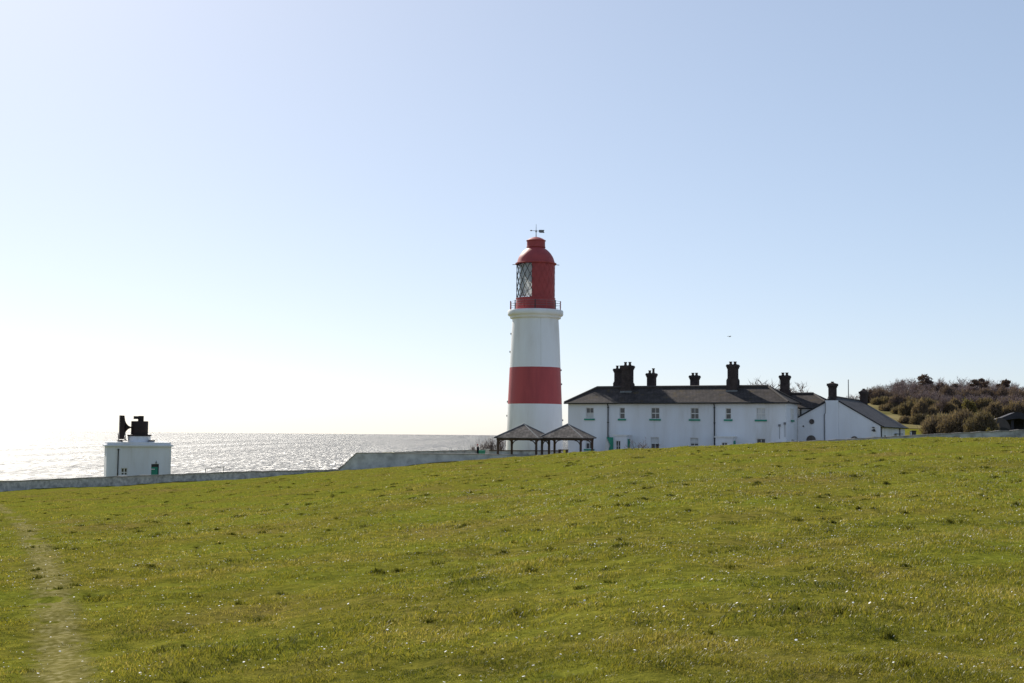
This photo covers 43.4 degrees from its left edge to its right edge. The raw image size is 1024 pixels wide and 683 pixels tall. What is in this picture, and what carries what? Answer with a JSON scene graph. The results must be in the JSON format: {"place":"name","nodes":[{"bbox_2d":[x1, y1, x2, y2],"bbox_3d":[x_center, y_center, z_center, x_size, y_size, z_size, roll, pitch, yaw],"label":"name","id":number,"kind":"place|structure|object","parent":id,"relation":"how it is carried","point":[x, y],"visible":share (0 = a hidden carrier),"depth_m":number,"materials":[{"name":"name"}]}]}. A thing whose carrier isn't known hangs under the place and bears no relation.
{"place":"outdoors","nodes":[
{"label":"outdoors","id":0,"kind":"place"},
{"bbox_2d":[0,505,89,682],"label":"path","id":1,"kind":"structure","parent":0,"point":[59,663],"depth_m":13.89,"materials":[{"name":"beige soil"}]},
{"bbox_2d":[0,431,567,480],"bbox_3d":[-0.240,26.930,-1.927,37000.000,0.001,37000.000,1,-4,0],"label":"sea","id":2,"kind":"structure","parent":0,"point":[28,455],"depth_m":1920.09,"materials":[{"name":"grey liquid"}]},
{"bbox_2d":[0,428,1023,682],"bbox_3d":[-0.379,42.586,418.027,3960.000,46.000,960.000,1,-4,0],"label":"lawn","id":3,"kind":"structure","parent":0,"point":[32,638],"depth_m":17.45,"materials":[{"name":"green plant"}]},
{"bbox_2d":[103,442,172,476],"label":"foghorn house","id":4,"kind":"structure","parent":3,"relation":"on","point":[134,458],"depth_m":177.25,"materials":[{"name":"white paint"}]},
{"bbox_2d":[121,468,126,474],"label":"window","id":5,"kind":"structure","parent":4,"relation":"in","point":[123,470],"depth_m":176.63,"materials":[{"name":"white paint"}]},
{"bbox_2d":[117,415,151,441],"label":"foghorn","id":6,"kind":"object","parent":4,"relation":"on","point":[139,430],"visible":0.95,"depth_m":179.52,"materials":[{"name":"black metal"}]},
{"bbox_2d":[151,464,158,474],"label":"door","id":7,"kind":"structure","parent":4,"relation":"in","point":[154,467],"depth_m":178.14,"materials":[{"name":"green paint"}]},
{"bbox_2d":[0,469,338,491],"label":"boundary wall","id":8,"kind":"structure","parent":3,"relation":"on","point":[77,482],"depth_m":126.57,"materials":[{"name":"grey stone"}]},
{"bbox_2d":[395,450,476,453],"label":"garden wall","id":9,"kind":"structure","parent":3,"relation":"on","point":[462,451],"depth_m":159.86,"materials":[{"name":"stone"}]},
{"bbox_2d":[338,452,534,470],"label":"yard wall","id":10,"kind":"structure","parent":3,"relation":"on","point":[366,460],"depth_m":115.67,"materials":[{"name":"stone"}]},
{"bbox_2d":[475,440,494,449],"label":"bare shrub","id":11,"kind":"object","parent":3,"relation":"on","point":[484,445],"visible":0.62,"depth_m":171.37,"materials":[{"name":"brown plant"}]},
{"bbox_2d":[485,438,496,449],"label":"bare shrub","id":12,"kind":"object","parent":3,"relation":"on","point":[491,447],"visible":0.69,"depth_m":171.38,"materials":[{"name":"brown plant"}]},
{"bbox_2d":[493,440,505,449],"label":"bare shrub","id":13,"kind":"object","parent":3,"relation":"on","point":[500,447],"visible":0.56,"depth_m":171.07,"materials":[{"name":"brown plant"}]},
{"bbox_2d":[0,459,1023,681],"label":"daisies","id":14,"kind":"object","parent":3,"relation":"on","point":[537,553],"visible":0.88,"depth_m":18.64,"materials":[{"name":"white plant"}]},
{"bbox_2d":[494,423,549,454],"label":"timber pavilion","id":15,"kind":"structure","parent":3,"relation":"on","point":[523,431],"depth_m":112.96,"materials":[{"name":"brown"}]},
{"bbox_2d":[489,450,562,454],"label":"terrace wall","id":16,"kind":"structure","parent":3,"relation":"on","point":[530,452],"depth_m":128.37,"materials":[{"name":"stone"}]},
{"bbox_2d":[506,230,562,449],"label":"lighthouse","id":17,"kind":"object","parent":3,"relation":"on","point":[535,315],"visible":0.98,"depth_m":137.61,"materials":[{"name":"white paint"}]},
{"bbox_2d":[751,377,779,389],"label":"bare tree","id":18,"kind":"object","parent":3,"relation":"on","point":[763,383],"visible":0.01,"depth_m":164.09,"materials":[{"name":"brown plant"}]},
{"bbox_2d":[750,378,799,391],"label":"bare tree","id":19,"kind":"object","parent":3,"relation":"on","point":[771,386],"visible":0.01,"depth_m":159.39,"materials":[{"name":"brown plant"}]},
{"bbox_2d":[791,383,827,398],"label":"bare tree","id":20,"kind":"object","parent":3,"relation":"on","point":[801,389],"visible":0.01,"depth_m":167.60,"materials":[{"name":"brown plant"}]},
{"bbox_2d":[715,429,1023,445],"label":"field wall","id":21,"kind":"structure","parent":3,"relation":"on","point":[1018,433],"depth_m":100.46,"materials":[{"name":"stone"}]},
{"bbox_2d":[916,411,946,433],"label":"thicket","id":22,"kind":"object","parent":3,"relation":"on","point":[927,425],"visible":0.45,"depth_m":141.14,"materials":[{"name":"brown plant"}]},
{"bbox_2d":[934,407,976,433],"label":"thicket","id":23,"kind":"object","parent":3,"relation":"on","point":[952,423],"visible":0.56,"depth_m":139.05,"materials":[{"name":"brown plant"}]},
{"bbox_2d":[962,409,1000,431],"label":"thicket","id":24,"kind":"object","parent":3,"relation":"on","point":[982,422],"visible":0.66,"depth_m":135.38,"materials":[{"name":"brown plant"}]},
{"bbox_2d":[994,418,1010,430],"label":"arched hut","id":25,"kind":"object","parent":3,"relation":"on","point":[1003,424],"visible":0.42,"depth_m":139.68,"materials":[{"name":"black paint"}]},
{"bbox_2d":[999,412,1023,429],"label":"open shed","id":26,"kind":"structure","parent":3,"relation":"on","point":[1015,420],"depth_m":147.95,"materials":[{"name":"grey"}]},
{"bbox_2d":[0,0,1023,434],"label":"sky","id":27,"kind":"structure","parent":0,"point":[217,216],"materials":[{"name":"blue"}]},
{"bbox_2d":[868,403,977,427],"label":"hillside","id":28,"kind":"structure","parent":0,"point":[895,417],"depth_m":184.35,"materials":[{"name":"green plant"}]},
{"bbox_2d":[866,386,875,402],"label":"bramble bush","id":29,"kind":"object","parent":28,"relation":"on","point":[871,390],"visible":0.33,"depth_m":209.27,"materials":[{"name":"brown plant"}]},
{"bbox_2d":[869,386,889,399],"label":"bramble bush","id":30,"kind":"object","parent":28,"relation":"on","point":[878,393],"visible":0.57,"depth_m":207.74,"materials":[{"name":"brown plant"}]},
{"bbox_2d":[869,395,891,404],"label":"gorse bush","id":31,"kind":"object","parent":28,"relation":"on","point":[880,400],"visible":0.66,"depth_m":204.47,"materials":[{"name":"green plant"}]},
{"bbox_2d":[876,383,894,391],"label":"bare tree","id":32,"kind":"object","parent":28,"relation":"on","point":[886,388],"visible":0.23,"depth_m":241.07,"materials":[{"name":"brown plant"}]},
{"bbox_2d":[878,402,893,410],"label":"gorse bush","id":33,"kind":"object","parent":28,"relation":"on","point":[885,407],"visible":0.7,"depth_m":192.22,"materials":[{"name":"green plant"}]},
{"bbox_2d":[889,404,900,413],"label":"gorse bush","id":34,"kind":"object","parent":28,"relation":"on","point":[894,410],"visible":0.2,"depth_m":187.28,"materials":[{"name":"green plant"}]},
{"bbox_2d":[887,393,906,410],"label":"gorse bush","id":35,"kind":"object","parent":28,"relation":"on","point":[896,399],"visible":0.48,"depth_m":192.57,"materials":[{"name":"green plant"}]},
{"bbox_2d":[888,385,906,393],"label":"bare tree","id":36,"kind":"object","parent":28,"relation":"on","point":[894,391],"visible":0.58,"depth_m":213.72,"materials":[{"name":"brown plant"}]},
{"bbox_2d":[890,378,915,389],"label":"bare tree","id":37,"kind":"object","parent":28,"relation":"on","point":[903,383],"visible":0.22,"depth_m":228.00,"materials":[{"name":"brown plant"}]},
{"bbox_2d":[897,415,912,423],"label":"gorse bush","id":38,"kind":"object","parent":28,"relation":"on","point":[904,419],"visible":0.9,"depth_m":167.31,"materials":[{"name":"green plant"}]},
{"bbox_2d":[893,381,917,393],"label":"bare tree","id":39,"kind":"object","parent":28,"relation":"on","point":[908,387],"visible":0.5,"depth_m":216.21,"materials":[{"name":"brown plant"}]},
{"bbox_2d":[897,399,917,415],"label":"gorse bush","id":40,"kind":"object","parent":28,"relation":"on","point":[903,409],"visible":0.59,"depth_m":183.45,"materials":[{"name":"green plant"}]},
{"bbox_2d":[900,396,919,403],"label":"gorse bush","id":41,"kind":"object","parent":28,"relation":"on","point":[910,399],"visible":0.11,"depth_m":192.43,"materials":[{"name":"green plant"}]},
{"bbox_2d":[905,382,915,397],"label":"bare tree","id":42,"kind":"object","parent":28,"relation":"on","point":[912,388],"visible":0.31,"depth_m":221.35,"materials":[{"name":"brown plant"}]},
{"bbox_2d":[908,393,923,399],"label":"bare tree","id":43,"kind":"object","parent":28,"relation":"on","point":[914,396],"visible":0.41,"depth_m":196.24,"materials":[{"name":"brown plant"}]},
{"bbox_2d":[909,413,929,424],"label":"gorse bush","id":44,"kind":"object","parent":28,"relation":"on","point":[918,419],"visible":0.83,"depth_m":165.42,"materials":[{"name":"green plant"}]},
{"bbox_2d":[910,397,937,416],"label":"gorse bush","id":45,"kind":"object","parent":28,"relation":"on","point":[921,407],"visible":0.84,"depth_m":180.43,"materials":[{"name":"green plant"}]},
{"bbox_2d":[916,384,932,394],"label":"bare tree","id":46,"kind":"object","parent":28,"relation":"on","point":[929,388],"visible":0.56,"depth_m":218.01,"materials":[{"name":"brown plant"}]},
{"bbox_2d":[915,374,935,393],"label":"evergreen tree","id":47,"kind":"object","parent":28,"relation":"on","point":[924,381],"visible":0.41,"depth_m":221.28,"materials":[{"name":"green plant"}]},
{"bbox_2d":[917,396,934,404],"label":"gorse bush","id":48,"kind":"object","parent":28,"relation":"on","point":[928,399],"visible":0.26,"depth_m":192.72,"materials":[{"name":"green plant"}]},
{"bbox_2d":[920,389,937,399],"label":"bare tree","id":49,"kind":"object","parent":28,"relation":"on","point":[929,393],"visible":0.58,"depth_m":197.83,"materials":[{"name":"brown plant"}]},
{"bbox_2d":[927,399,939,409],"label":"gorse bush","id":50,"kind":"object","parent":28,"relation":"on","point":[930,403],"visible":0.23,"depth_m":192.18,"materials":[{"name":"green plant"}]},
{"bbox_2d":[930,386,943,400],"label":"bramble bush","id":51,"kind":"object","parent":28,"relation":"on","point":[932,390],"visible":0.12,"depth_m":205.40,"materials":[{"name":"brown plant"}]},
{"bbox_2d":[935,383,944,392],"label":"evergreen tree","id":52,"kind":"object","parent":28,"relation":"on","point":[941,384],"visible":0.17,"depth_m":218.86,"materials":[{"name":"green plant"}]},
{"bbox_2d":[933,393,949,413],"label":"bare tree","id":53,"kind":"object","parent":28,"relation":"on","point":[943,401],"visible":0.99,"depth_m":187.92,"materials":[{"name":"brown plant"}]},
{"bbox_2d":[930,400,957,412],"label":"gorse bush","id":54,"kind":"object","parent":28,"relation":"on","point":[949,407],"visible":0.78,"depth_m":189.26,"materials":[{"name":"green plant"}]},
{"bbox_2d":[938,383,958,397],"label":"bramble bush","id":55,"kind":"object","parent":28,"relation":"on","point":[948,390],"visible":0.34,"depth_m":207.42,"materials":[{"name":"brown plant"}]},
{"bbox_2d":[948,396,962,411],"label":"gorse bush","id":56,"kind":"object","parent":28,"relation":"on","point":[957,403],"visible":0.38,"depth_m":192.18,"materials":[{"name":"green plant"}]},
{"bbox_2d":[950,385,966,392],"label":"bare tree","id":57,"kind":"object","parent":28,"relation":"on","point":[959,388],"visible":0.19,"depth_m":214.84,"materials":[{"name":"brown plant"}]},
{"bbox_2d":[955,388,969,402],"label":"bramble bush","id":58,"kind":"object","parent":28,"relation":"on","point":[963,393],"visible":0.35,"depth_m":209.43,"materials":[{"name":"brown plant"}]},
{"bbox_2d":[953,376,974,389],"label":"bare tree","id":59,"kind":"object","parent":28,"relation":"on","point":[961,381],"visible":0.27,"depth_m":233.29,"materials":[{"name":"brown plant"}]},
{"bbox_2d":[961,398,977,414],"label":"gorse bush","id":60,"kind":"object","parent":28,"relation":"on","point":[968,404],"visible":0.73,"depth_m":185.34,"materials":[{"name":"green plant"}]},
{"bbox_2d":[964,394,978,401],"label":"bare tree","id":61,"kind":"object","parent":28,"relation":"on","point":[972,398],"visible":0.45,"depth_m":192.18,"materials":[{"name":"brown plant"}]},
{"bbox_2d":[968,378,990,391],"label":"pine tree","id":62,"kind":"object","parent":28,"relation":"on","point":[981,382],"visible":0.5,"depth_m":217.70,"materials":[{"name":"green plant"}]},
{"bbox_2d":[975,396,992,410],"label":"gorse bush","id":63,"kind":"object","parent":28,"relation":"on","point":[984,402],"visible":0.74,"depth_m":192.41,"materials":[{"name":"green plant"}]},
{"bbox_2d":[980,387,998,399],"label":"bramble bush","id":64,"kind":"object","parent":28,"relation":"on","point":[988,391],"visible":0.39,"depth_m":208.95,"materials":[{"name":"brown plant"}]},
{"bbox_2d":[982,400,1009,417],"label":"gorse bush","id":65,"kind":"object","parent":28,"relation":"on","point":[995,409],"visible":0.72,"depth_m":179.05,"materials":[{"name":"green plant"}]},
{"bbox_2d":[995,385,1009,397],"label":"bramble bush","id":66,"kind":"object","parent":28,"relation":"on","point":[1002,391],"visible":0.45,"depth_m":208.91,"materials":[{"name":"brown plant"}]},
{"bbox_2d":[997,396,1009,407],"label":"bare tree","id":67,"kind":"object","parent":28,"relation":"on","point":[1006,400],"visible":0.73,"depth_m":189.63,"materials":[{"name":"brown plant"}]},
{"bbox_2d":[997,379,1014,394],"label":"pine tree","id":68,"kind":"object","parent":28,"relation":"on","point":[1006,382],"visible":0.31,"depth_m":216.94,"materials":[{"name":"green plant"}]},
{"bbox_2d":[1001,399,1023,415],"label":"gorse bush","id":69,"kind":"object","parent":28,"relation":"on","point":[1013,407],"visible":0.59,"depth_m":179.64,"materials":[{"name":"green plant"}]},
{"bbox_2d":[1007,386,1023,400],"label":"bramble bush","id":70,"kind":"object","parent":28,"relation":"on","point":[1019,392],"visible":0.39,"depth_m":204.21,"materials":[{"name":"brown plant"}]},
{"bbox_2d":[1010,394,1020,400],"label":"bare tree","id":71,"kind":"object","parent":28,"relation":"on","point":[1013,397],"visible":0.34,"depth_m":197.75,"materials":[{"name":"brown plant"}]},
{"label":"yard","id":72,"kind":"structure","parent":0,"visible":0},
{"bbox_2d":[541,423,596,454],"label":"timber pavilion","id":73,"kind":"structure","parent":72,"relation":"on","point":[567,431],"depth_m":113.00,"materials":[{"name":"brown"}]},
{"bbox_2d":[624,437,663,447],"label":"bare shrub","id":74,"kind":"object","parent":72,"relation":"on","point":[640,445],"visible":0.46,"depth_m":113.05,"materials":[{"name":"brown plant"}]},
{"bbox_2d":[564,361,826,452],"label":"cottage row","id":75,"kind":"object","parent":72,"relation":"on","point":[621,411],"visible":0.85,"depth_m":119.61,"materials":[{"name":"white paint"}]},
{"bbox_2d":[584,440,593,450],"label":"window","id":76,"kind":"structure","parent":75,"relation":"in","point":[588,445],"depth_m":122.85,"materials":[{"name":"white paint"}]},
{"bbox_2d":[584,408,594,419],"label":"window","id":77,"kind":"structure","parent":75,"relation":"in","point":[589,411],"depth_m":123.00,"materials":[{"name":"white glass"}]},
{"bbox_2d":[618,408,625,420],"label":"window","id":78,"kind":"structure","parent":75,"relation":"in","point":[622,410],"depth_m":121.63,"materials":[{"name":"grey glass"}]},
{"bbox_2d":[649,408,660,420],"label":"window","id":79,"kind":"structure","parent":75,"relation":"in","point":[654,411],"depth_m":120.21,"materials":[{"name":"grey glass"}]},
{"bbox_2d":[651,437,658,447],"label":"window","id":80,"kind":"structure","parent":75,"relation":"in","point":[654,440],"depth_m":120.10,"materials":[{"name":"white glass"}]},
{"bbox_2d":[690,438,697,445],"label":"window","id":81,"kind":"structure","parent":75,"relation":"in","point":[693,441],"depth_m":118.48,"materials":[{"name":"white glass"}]},
{"bbox_2d":[689,408,699,420],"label":"window","id":82,"kind":"structure","parent":75,"relation":"in","point":[694,411],"depth_m":118.61,"materials":[{"name":"grey glass"}]},
{"bbox_2d":[724,408,732,420],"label":"window","id":83,"kind":"structure","parent":75,"relation":"in","point":[728,410],"depth_m":117.29,"materials":[{"name":"grey glass"}]},
{"bbox_2d":[755,408,766,420],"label":"window","id":84,"kind":"structure","parent":75,"relation":"in","point":[760,411],"depth_m":116.02,"materials":[{"name":"white paint"}]},
{"bbox_2d":[757,439,764,442],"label":"window","id":85,"kind":"structure","parent":75,"relation":"in","point":[758,440],"depth_m":115.90,"materials":[{"name":"glass"}]},
{"bbox_2d":[791,408,794,421],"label":"window","id":86,"kind":"structure","parent":75,"relation":"in","point":[792,410],"depth_m":117.06,"materials":[{"name":"white paint"}]},
{"bbox_2d":[798,382,908,440],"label":"gabled annexe","id":87,"kind":"structure","parent":72,"relation":"on","point":[833,416],"depth_m":118.05,"materials":[{"name":"white paint"}]},
{"bbox_2d":[807,435,815,440],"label":"arched window","id":88,"kind":"structure","parent":87,"relation":"in","point":[809,438],"depth_m":118.55,"materials":[{"name":"black glass"}]}
]}

